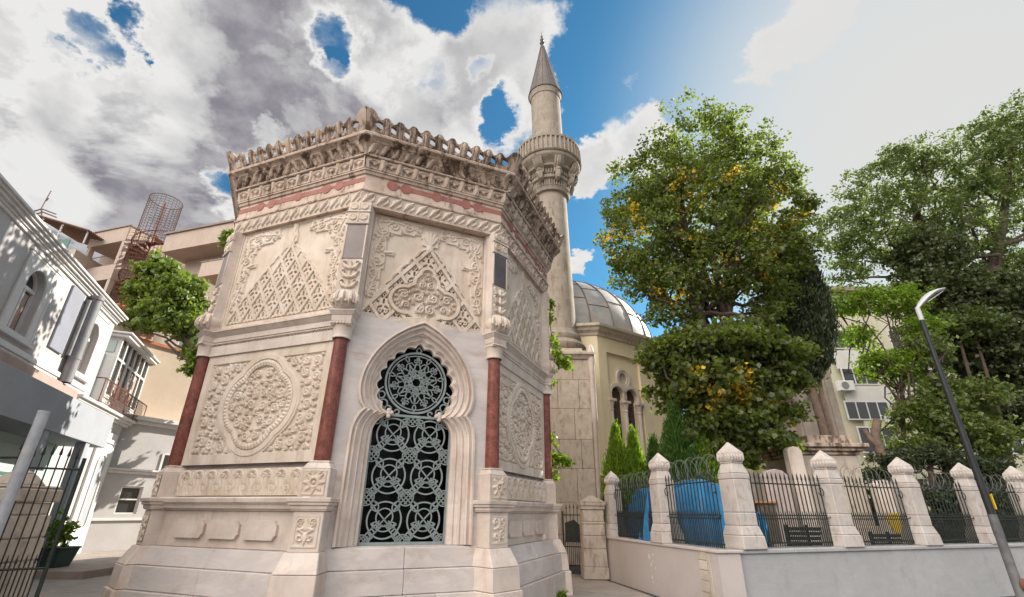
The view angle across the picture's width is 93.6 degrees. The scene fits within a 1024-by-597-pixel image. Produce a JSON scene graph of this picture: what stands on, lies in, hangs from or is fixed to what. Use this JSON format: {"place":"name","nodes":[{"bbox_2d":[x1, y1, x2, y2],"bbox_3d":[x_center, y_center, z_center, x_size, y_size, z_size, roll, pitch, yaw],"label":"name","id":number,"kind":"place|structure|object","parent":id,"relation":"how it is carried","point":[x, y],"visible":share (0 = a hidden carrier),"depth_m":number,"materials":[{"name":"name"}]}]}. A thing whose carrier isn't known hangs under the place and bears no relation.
{"place":"outdoors","nodes":[
{"label":"outdoors","id":0,"kind":"place"},
{"bbox_2d":[118,248,210,377],"bbox_3d":[-15.264,1.953,24.837,9.525,8.468,3.818,11,-26,-23],"label":"fig tree","id":1,"kind":"object","parent":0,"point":[162,288],"visible":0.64,"depth_m":23.62,"materials":[{"name":"green plant"}]},
{"bbox_2d":[217,228,233,253],"bbox_3d":[-15.190,-2.978,25.920,1.517,1.626,1.076,0,-24,0],"label":"branch","id":2,"kind":"object","parent":1,"relation":"attached to","point":[224,235],"visible":0.44,"depth_m":25.75,"materials":[{"name":"green plant"}]},
{"bbox_2d":[26,550,651,596],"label":"pavement","id":3,"kind":"structure","parent":0,"point":[94,586],"depth_m":11.07,"materials":[{"name":"stone"}]},
{"bbox_2d":[0,410,50,536],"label":"galvanised pole","id":4,"kind":"object","parent":3,"relation":"on","point":[15,482],"visible":1,"depth_m":5.63,"materials":[{"name":"grey metal"}]},
{"bbox_2d":[0,470,62,596],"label":"gate pillar","id":5,"kind":"structure","parent":3,"relation":"on","point":[22,492],"depth_m":6.35,"materials":[{"name":"stone"}]},
{"bbox_2d":[0,440,25,470],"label":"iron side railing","id":6,"kind":"object","parent":5,"relation":"attached to","point":[9,457],"visible":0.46,"depth_m":6.90,"materials":[{"name":"black metal"}]},
{"bbox_2d":[0,444,86,596],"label":"wrought iron gate","id":7,"kind":"structure","parent":5,"relation":"attached to","point":[58,533],"depth_m":6.24,"materials":[{"name":"black metal"}]},
{"bbox_2d":[32,563,114,579],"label":"stone kerb","id":8,"kind":"structure","parent":3,"relation":"on","point":[76,571],"depth_m":12.08,"materials":[{"name":"grey stone"}]},
{"bbox_2d":[36,509,83,567],"bbox_3d":[-12.121,6.381,12.861,0.914,1.386,0.713,0,-24,0],"label":"plant pot","id":9,"kind":"object","parent":8,"relation":"on","point":[65,553],"visible":0.79,"depth_m":12.75,"materials":[{"name":"grey plastic"}]},
{"bbox_2d":[100,106,572,596],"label":"octagonal tomb","id":10,"kind":"object","parent":3,"relation":"on","point":[366,411],"visible":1,"depth_m":8.88,"materials":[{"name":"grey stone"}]},
{"bbox_2d":[359,346,451,542],"bbox_3d":[-1.919,2.513,8.808,1.800,3.700,0.020,11,-26,-21],"label":"window glass","id":11,"kind":"structure","parent":10,"relation":"in","point":[379,497],"depth_m":8.64,"materials":[{"name":"black"}]},
{"bbox_2d":[549,298,573,391],"bbox_3d":[1.405,1.375,14.887,1.013,3.064,0.634,0,-24,0],"label":"creeper","id":12,"kind":"object","parent":10,"relation":"attached to","point":[565,364],"visible":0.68,"depth_m":14.73,"materials":[{"name":"green plant"}]},
{"bbox_2d":[551,430,575,503],"bbox_3d":[1.319,4.791,13.462,1.037,2.186,0.653,0,-24,0],"label":"creeper","id":13,"kind":"object","parent":10,"relation":"attached to","point":[564,461],"visible":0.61,"depth_m":13.47,"materials":[{"name":"green plant"}]},
{"bbox_2d":[556,590,568,596],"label":"weed","id":14,"kind":"object","parent":3,"relation":"on","point":[562,593],"visible":0.98,"depth_m":9.57,"materials":[{"name":"green plant"}]},
{"bbox_2d":[577,496,609,579],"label":"gate pier","id":15,"kind":"structure","parent":3,"relation":"on","point":[594,562],"depth_m":12.84,"materials":[{"name":"stone"}]},
{"bbox_2d":[562,503,581,572],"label":"iron gate","id":16,"kind":"structure","parent":15,"relation":"attached to","point":[572,530],"depth_m":13.45,"materials":[{"name":"black metal"}]},
{"bbox_2d":[0,0,1023,413],"label":"sky","id":17,"kind":"structure","parent":0,"point":[106,106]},
{"bbox_2d":[604,471,626,536],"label":"fence pier","id":18,"kind":"structure","parent":0,"point":[611,525],"depth_m":13.11,"materials":[{"name":"stone"}]},
{"bbox_2d":[569,565,1015,596],"bbox_3d":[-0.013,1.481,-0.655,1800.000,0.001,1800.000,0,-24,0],"label":"ground","id":19,"kind":"structure","parent":0,"point":[572,568],"depth_m":12.13,"materials":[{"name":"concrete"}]},
{"bbox_2d":[34,191,103,268],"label":"rooftop terrace","id":20,"kind":"structure","parent":19,"relation":"on","point":[79,234],"depth_m":36.40,"materials":[{"name":"beige paint"}]},
{"bbox_2d":[0,173,159,553],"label":"white house","id":21,"kind":"structure","parent":19,"relation":"on","point":[42,270],"depth_m":14.02,"materials":[{"name":"paint"}]},
{"bbox_2d":[0,441,20,475],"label":"door panel","id":22,"kind":"structure","parent":21,"relation":"in","point":[6,449],"depth_m":13.15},
{"bbox_2d":[0,246,62,348],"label":"window","id":23,"kind":"structure","parent":21,"relation":"in","point":[15,309],"depth_m":13.07,"materials":[{"name":"white glass"}]},
{"bbox_2d":[47,285,84,354],"bbox_3d":[-13.854,0.662,14.988,0.069,2.000,0.900,10,-26,-20],"label":"grey panel","id":24,"kind":"object","parent":21,"relation":"attached to","point":[61,333],"visible":1,"depth_m":14.91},
{"bbox_2d":[59,295,104,383],"bbox_3d":[-14.048,1.273,15.706,0.400,2.960,0.580,10,-25,-20],"label":"drain pipe","id":25,"kind":"object","parent":21,"relation":"attached to","point":[83,331],"visible":0.98,"depth_m":15.58,"materials":[{"name":"grey metal"}]},
{"bbox_2d":[74,312,110,383],"bbox_3d":[-14.711,1.602,16.610,0.340,2.280,1.840,10,-26,-20],"label":"window","id":26,"kind":"structure","parent":21,"relation":"in","point":[102,323],"depth_m":17.07,"materials":[{"name":"white glass"}]},
{"bbox_2d":[96,377,146,421],"bbox_3d":[-16.472,4.366,20.038,0.682,0.911,5.742,10,-26,-20],"label":"balcony railing","id":27,"kind":"object","parent":21,"relation":"on","point":[138,401],"visible":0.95,"depth_m":19.68,"materials":[{"name":"metal"}]},
{"bbox_2d":[81,412,178,551],"bbox_3d":[-16.445,9.974,25.519,4.180,5.549,12.700,-10,-26,23],"label":"annex","id":28,"kind":"object","parent":19,"relation":"on","point":[140,456],"visible":0.3,"depth_m":21.01,"materials":[{"name":"white paint"}]},
{"bbox_2d":[113,486,142,513],"bbox_3d":[-16.656,8.734,20.847,0.130,1.097,0.892,-10,-26,23],"label":"window","id":29,"kind":"structure","parent":28,"relation":"in","point":[129,497],"depth_m":20.90,"materials":[{"name":"grey glass"}]},
{"bbox_2d":[158,453,169,470],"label":"upper window","id":30,"kind":"structure","parent":28,"relation":"in","point":[165,457],"depth_m":22.68,"materials":[{"name":"white glass"}]},
{"bbox_2d":[111,193,182,305],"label":"spiral staircase","id":31,"kind":"structure","parent":19,"relation":"on","point":[158,241],"depth_m":36.49,"materials":[{"name":"metal"}]},
{"bbox_2d":[113,302,191,421],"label":"beige house","id":32,"kind":"structure","parent":19,"relation":"on","point":[164,390],"depth_m":24.23,"materials":[{"name":"paint"}]},
{"bbox_2d":[85,219,234,348],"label":"apartment block","id":33,"kind":"structure","parent":19,"relation":"on","point":[196,250],"depth_m":34.85,"materials":[{"name":"beige paint"}]},
{"bbox_2d":[550,345,601,564],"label":"buttress","id":34,"kind":"structure","parent":19,"relation":"on","point":[573,412],"depth_m":17.54,"materials":[{"name":"stone"}]},
{"bbox_2d":[517,32,585,350],"bbox_3d":[1.914,-6.678,24.831,3.330,20.536,3.320,0,-24,0],"label":"minaret","id":35,"kind":"object","parent":34,"relation":"on","point":[548,151],"visible":0.82,"depth_m":23.50,"materials":[{"name":"stone"}]},
{"bbox_2d":[572,280,666,524],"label":"mosque","id":36,"kind":"structure","parent":19,"relation":"on","point":[612,329],"depth_m":21.48,"materials":[{"name":"beige paint"}]},
{"bbox_2d":[612,388,622,439],"bbox_3d":[4.422,5.736,20.318,0.798,4.019,0.062,16,-28,-32],"label":"window","id":37,"kind":"structure","parent":36,"relation":"in","point":[615,394],"depth_m":20.82,"materials":[{"name":"black glass"}]},
{"bbox_2d":[626,391,635,430],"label":"window","id":38,"kind":"structure","parent":36,"relation":"in","point":[631,417],"depth_m":21.29,"materials":[{"name":"black glass"}]},
{"bbox_2d":[606,537,1023,596],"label":"garden wall","id":39,"kind":"structure","parent":19,"relation":"on","point":[893,570],"depth_m":9.62,"materials":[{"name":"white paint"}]},
{"bbox_2d":[614,478,657,538],"bbox_3d":[3.055,5.213,11.958,0.058,1.350,2.435,5,-24,-11],"label":"iron railing","id":40,"kind":"object","parent":39,"relation":"on","point":[627,524],"visible":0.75,"depth_m":12.10,"materials":[{"name":"black metal"}]},
{"bbox_2d":[610,471,650,491],"bbox_3d":[3.074,4.649,12.179,0.312,0.445,2.446,5,-24,-11],"label":"razor wire","id":41,"kind":"object","parent":40,"relation":"attached to","point":[630,480],"visible":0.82,"depth_m":12.22,"materials":[{"name":"grey metal"}]},
{"bbox_2d":[648,453,683,543],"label":"fence pier","id":42,"kind":"structure","parent":39,"relation":"on","point":[660,532],"depth_m":10.65,"materials":[{"name":"stone"}]},
{"bbox_2d":[664,469,725,548],"bbox_3d":[3.602,4.205,9.670,0.058,1.350,1.995,5,-24,-11],"label":"iron railing","id":43,"kind":"object","parent":39,"relation":"on","point":[708,519],"visible":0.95,"depth_m":9.54,"materials":[{"name":"black metal"}]},
{"bbox_2d":[662,454,719,480],"bbox_3d":[3.639,3.504,9.878,0.310,0.444,1.705,6,-24,-11],"label":"razor wire","id":44,"kind":"object","parent":43,"relation":"attached to","point":[706,463],"visible":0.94,"depth_m":9.74,"materials":[{"name":"grey metal"}]},
{"bbox_2d":[716,442,767,549],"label":"fence pier","id":45,"kind":"structure","parent":39,"relation":"on","point":[742,531],"depth_m":9.12,"materials":[{"name":"stone"}]},
{"bbox_2d":[749,472,833,546],"bbox_3d":[5.539,4.197,9.613,2.156,1.350,0.058,9,-25,-19],"label":"iron railing","id":46,"kind":"object","parent":39,"relation":"on","point":[795,518],"visible":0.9,"depth_m":9.59,"materials":[{"name":"black metal"}]},
{"bbox_2d":[810,450,864,547],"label":"fence pier","id":47,"kind":"structure","parent":39,"relation":"on","point":[844,531],"depth_m":9.93,"materials":[{"name":"stone"}]},
{"bbox_2d":[840,476,914,544],"bbox_3d":[7.869,4.569,10.410,2.056,1.350,0.058,9,-25,-19],"label":"iron railing","id":48,"kind":"object","parent":39,"relation":"on","point":[901,540],"visible":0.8,"depth_m":10.40,"materials":[{"name":"black metal"}]},
{"bbox_2d":[837,466,890,488],"bbox_3d":[7.648,3.946,10.602,1.750,0.445,0.310,9,-25,-19],"label":"razor wire","id":49,"kind":"object","parent":48,"relation":"attached to","point":[865,475],"visible":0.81,"depth_m":10.64,"materials":[{"name":"grey metal"}]},
{"bbox_2d":[887,457,943,545],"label":"fence pier","id":50,"kind":"structure","parent":39,"relation":"on","point":[924,531],"depth_m":10.72,"materials":[{"name":"stone"}]},
{"bbox_2d":[918,479,978,542],"bbox_3d":[10.059,4.919,11.159,1.856,1.350,0.058,9,-25,-19],"label":"iron railing","id":51,"kind":"object","parent":39,"relation":"on","point":[955,539],"visible":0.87,"depth_m":11.15,"materials":[{"name":"black metal"}]},
{"bbox_2d":[913,471,954,490],"bbox_3d":[9.855,4.301,11.358,1.668,0.444,0.309,9,-25,-19],"label":"razor wire","id":52,"kind":"object","parent":51,"relation":"attached to","point":[933,478],"visible":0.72,"depth_m":11.39,"materials":[{"name":"grey metal"}]},
{"bbox_2d":[949,463,996,543],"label":"fence pier","id":53,"kind":"structure","parent":39,"relation":"on","point":[962,475],"depth_m":11.46,"materials":[{"name":"stone"}]},
{"bbox_2d":[984,482,1023,541],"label":"iron railing","id":54,"kind":"object","parent":39,"relation":"on","point":[1012,538],"visible":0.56,"depth_m":11.89,"materials":[{"name":"black metal"}]},
{"bbox_2d":[982,474,1019,492],"bbox_3d":[12.105,4.659,12.126,2.076,0.446,0.311,9,-25,-19],"label":"razor wire","id":55,"kind":"object","parent":54,"relation":"attached to","point":[1000,482],"visible":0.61,"depth_m":12.17,"materials":[{"name":"grey metal"}]},
{"bbox_2d":[1002,466,1023,541],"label":"fence pier","id":56,"kind":"structure","parent":39,"relation":"on","point":[1011,472],"depth_m":12.37,"materials":[{"name":"stone"}]},
{"bbox_2d":[752,286,1023,510],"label":"cream apartment block","id":57,"kind":"structure","parent":19,"relation":"on","point":[863,405],"depth_m":34.24,"materials":[{"name":"beige paint"}]},
{"bbox_2d":[835,380,855,391],"bbox_3d":[23.686,6.218,34.184,1.100,0.720,0.410,0,-24,0],"label":"air conditioner","id":58,"kind":"object","parent":57,"relation":"attached to","point":[845,385],"visible":1,"depth_m":34.03,"materials":[{"name":"white"}]},
{"bbox_2d":[831,329,866,348],"bbox_3d":[25.125,3.032,35.899,2.500,1.557,0.059,0,-24,0],"label":"window","id":59,"kind":"structure","parent":57,"relation":"in","point":[865,345],"depth_m":35.70,"materials":[{"name":"white glass"}]},
{"bbox_2d":[840,368,878,384],"bbox_3d":[25.103,5.622,34.753,2.500,1.262,0.059,0,-24,0],"label":"window","id":60,"kind":"structure","parent":57,"relation":"in","point":[844,371],"depth_m":34.69,"materials":[{"name":"white glass"}]},
{"bbox_2d":[843,401,889,419],"bbox_3d":[24.984,7.854,33.765,3.100,1.340,0.059,0,-24,0],"label":"window","id":61,"kind":"structure","parent":57,"relation":"in","point":[855,410],"depth_m":33.76,"materials":[{"name":"grey glass"}]},
{"bbox_2d":[856,426,895,452],"bbox_3d":[25.068,9.673,32.961,2.500,1.774,0.059,0,-24,0],"label":"window","id":62,"kind":"structure","parent":57,"relation":"in","point":[862,438],"depth_m":33.03,"materials":[{"name":"white glass"}]},
{"bbox_2d":[884,416,895,426],"bbox_3d":[26.418,8.484,33.192,1.100,0.720,0.410,0,-24,0],"label":"air conditioner","id":63,"kind":"object","parent":57,"relation":"attached to","point":[886,420],"visible":0.11,"depth_m":33.13,"materials":[{"name":"white"}]},
{"bbox_2d":[886,330,907,349],"bbox_3d":[29.425,3.068,35.899,2.500,1.557,0.059,0,-24,0],"label":"window","id":64,"kind":"structure","parent":57,"relation":"in","point":[888,331],"depth_m":35.90,"materials":[{"name":"white glass"}]},
{"bbox_2d":[1011,440,1023,453],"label":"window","id":65,"kind":"structure","parent":57,"relation":"in","point":[1015,440],"depth_m":32.77,"materials":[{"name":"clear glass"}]},
{"bbox_2d":[915,288,1023,596],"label":"street lamp","id":66,"kind":"object","parent":19,"relation":"on","point":[1017,582],"visible":1,"depth_m":10.36,"materials":[{"name":"grey metal"}]},
{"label":"garden terrain","id":67,"kind":"structure","parent":0,"visible":0},
{"bbox_2d":[599,419,637,523],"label":"thuja","id":68,"kind":"object","parent":67,"relation":"on","point":[616,463],"visible":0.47,"depth_m":14.45,"materials":[{"name":"green plant"}]},
{"bbox_2d":[622,424,650,502],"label":"thuja","id":69,"kind":"object","parent":67,"relation":"on","point":[637,459],"visible":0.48,"depth_m":14.52,"materials":[{"name":"green plant"}]},
{"bbox_2d":[643,432,660,486],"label":"thuja","id":70,"kind":"object","parent":67,"relation":"on","point":[652,449],"visible":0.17,"depth_m":14.52,"materials":[{"name":"green plant"}]},
{"bbox_2d":[656,396,710,482],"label":"thuja","id":71,"kind":"object","parent":67,"relation":"on","point":[674,446],"visible":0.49,"depth_m":13.36,"materials":[{"name":"green plant"}]},
{"bbox_2d":[629,479,740,547],"bbox_3d":[4.405,5.519,12.082,2.773,1.783,2.204,0,-24,0],"label":"tarpaulin","id":72,"kind":"object","parent":67,"relation":"on","point":[646,534],"visible":0.26,"depth_m":11.38,"materials":[{"name":"blue plastic"}]},
{"bbox_2d":[685,413,719,482],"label":"thuja","id":73,"kind":"object","parent":67,"relation":"on","point":[703,448],"visible":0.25,"depth_m":13.30,"materials":[{"name":"green plant"}]},
{"bbox_2d":[593,85,835,467],"bbox_3d":[7.715,-1.087,18.041,9.124,16.447,5.263,0,-24,0],"label":"lime tree","id":74,"kind":"object","parent":67,"relation":"on","point":[661,206],"visible":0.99,"depth_m":18.05,"materials":[{"name":"green plant"}]},
{"bbox_2d":[631,314,824,471],"bbox_3d":[6.714,3.405,14.384,5.711,6.106,3.792,-9,-25,19],"label":"lime tree","id":75,"kind":"object","parent":67,"relation":"on","point":[728,381],"visible":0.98,"depth_m":14.20,"materials":[{"name":"green plant"}]},
{"bbox_2d":[741,512,770,546],"bbox_3d":[5.567,5.416,11.396,0.611,0.971,1.546,0,-24,0],"label":"tarpaulin","id":76,"kind":"object","parent":67,"relation":"on","point":[762,526],"visible":0.07,"depth_m":10.92,"materials":[{"name":"blue plastic"}]},
{"bbox_2d":[755,501,781,546],"bbox_3d":[6.294,5.744,11.972,0.613,1.280,0.600,0,-24,0],"label":"wooden crate","id":77,"kind":"object","parent":67,"relation":"on","point":[766,506],"visible":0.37,"depth_m":11.91,"materials":[{"name":"brown wood"}]},
{"bbox_2d":[706,369,845,500],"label":"mausoleum","id":78,"kind":"structure","parent":67,"relation":"on","point":[802,428],"depth_m":21.30,"materials":[{"name":"stone"}]},
{"bbox_2d":[759,469,800,546],"bbox_3d":[6.745,5.443,12.052,0.925,2.203,0.600,0,-24,0],"label":"gravestone","id":79,"kind":"object","parent":67,"relation":"on","point":[773,472],"visible":0.35,"depth_m":12.14,"materials":[{"name":"stone"}]},
{"bbox_2d":[783,446,821,545],"bbox_3d":[7.926,5.543,13.106,0.695,2.891,0.600,0,-24,0],"label":"gravestone","id":80,"kind":"object","parent":67,"relation":"on","point":[794,460],"visible":0.41,"depth_m":13.26,"materials":[{"name":"stone"}]},
{"bbox_2d":[784,525,821,545],"bbox_3d":[6.990,5.686,11.016,1.117,0.900,0.600,0,-24,0],"label":"garden bench","id":81,"kind":"object","parent":67,"relation":"on","point":[803,534],"visible":0.14,"depth_m":11.31,"materials":[{"name":"black metal"}]},
{"bbox_2d":[763,242,843,434],"bbox_3d":[11.501,2.368,18.677,2.882,12.896,2.826,-11,-26,24],"label":"cypress","id":82,"kind":"object","parent":67,"relation":"on","point":[814,317],"visible":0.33,"depth_m":18.27,"materials":[{"name":"green plant"}]},
{"bbox_2d":[760,435,880,544],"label":"stone plinth","id":83,"kind":"structure","parent":67,"relation":"on","point":[843,450],"depth_m":14.28,"materials":[{"name":"stone"}]},
{"bbox_2d":[862,418,890,481],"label":"pruned tree","id":84,"kind":"object","parent":67,"relation":"on","point":[873,438],"visible":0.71,"depth_m":16.45,"materials":[{"name":"brown plant"}]},
{"bbox_2d":[868,533,900,544],"bbox_3d":[9.296,6.086,11.504,1.006,0.900,0.600,0,-24,0],"label":"garden bench","id":85,"kind":"object","parent":67,"relation":"on","point":[882,539],"visible":0.04,"depth_m":11.85,"materials":[{"name":"black metal"}]},
{"bbox_2d":[869,480,900,542],"bbox_3d":[10.484,6.110,13.302,0.849,2.052,0.600,0,-24,0],"label":"gravestone","id":86,"kind":"object","parent":67,"relation":"on","point":[881,499],"visible":0.21,"depth_m":13.40,"materials":[{"name":"stone"}]},
{"bbox_2d":[885,512,902,533],"bbox_3d":[10.100,6.158,12.563,0.496,1.060,0.090,0,-24,0],"label":"yellow board","id":87,"kind":"object","parent":67,"relation":"on","point":[894,523],"visible":0.26,"depth_m":12.63,"materials":[{"name":"orange paint"}]},
{"bbox_2d":[830,278,958,456],"bbox_3d":[15.760,3.522,19.285,5.095,9.278,2.690,0,-24,0],"label":"young acacia","id":88,"kind":"object","parent":67,"relation":"on","point":[892,366],"visible":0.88,"depth_m":19.92,"materials":[{"name":"green plant"}]},
{"bbox_2d":[867,488,933,525],"bbox_3d":[11.454,6.730,14.502,2.384,1.968,1.397,4,-24,-9],"label":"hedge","id":89,"kind":"object","parent":67,"relation":"on","point":[871,502],"visible":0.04,"depth_m":14.49,"materials":[{"name":"green plant"}]},
{"bbox_2d":[802,88,1023,482],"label":"acacia tree","id":90,"kind":"object","parent":67,"relation":"on","point":[1002,181],"visible":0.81,"depth_m":26.50,"materials":[{"name":"green plant"}]},
{"bbox_2d":[878,216,1023,446],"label":"ivy","id":91,"kind":"object","parent":90,"relation":"attached to","point":[1003,355],"visible":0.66,"depth_m":21.94,"materials":[{"name":"green plant"}]},
{"bbox_2d":[861,438,1021,510],"bbox_3d":[13.829,5.674,15.549,5.561,2.302,2.199,0,-24,0],"label":"dark shrub tree","id":92,"kind":"object","parent":67,"relation":"on","point":[939,456],"visible":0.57,"depth_m":15.48,"materials":[{"name":"green plant"}]},
{"bbox_2d":[868,327,1023,474],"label":"young acacia","id":93,"kind":"object","parent":67,"relation":"on","point":[931,408],"visible":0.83,"depth_m":18.12,"materials":[{"name":"green plant"}]},
{"bbox_2d":[929,302,1008,509],"bbox_3d":[19.997,4.162,20.043,2.650,8.685,2.494,-7,-25,16],"label":"thin tree","id":94,"kind":"object","parent":67,"relation":"on","point":[962,323],"visible":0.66,"depth_m":20.87,"materials":[{"name":"green plant"}]},
{"bbox_2d":[917,479,1020,542],"bbox_3d":[12.650,6.089,13.337,3.115,2.311,1.442,0,-24,0],"label":"hedge","id":95,"kind":"object","parent":67,"relation":"on","point":[959,507],"visible":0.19,"depth_m":13.20,"materials":[{"name":"green plant"}]},
{"bbox_2d":[943,303,1016,468],"bbox_3d":[20.747,4.265,20.089,2.595,8.539,2.501,0,-24,0],"label":"thin tree","id":96,"kind":"object","parent":67,"relation":"on","point":[985,320],"visible":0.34,"depth_m":20.77,"materials":[{"name":"green plant"}]},
{"bbox_2d":[993,480,1017,541],"bbox_3d":[15.551,6.275,13.971,3.647,2.430,1.510,0,-24,0],"label":"hedge","id":97,"kind":"object","parent":67,"relation":"on","point":[1002,481],"visible":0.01,"depth_m":14.13,"materials":[{"name":"green plant"}]}
]}

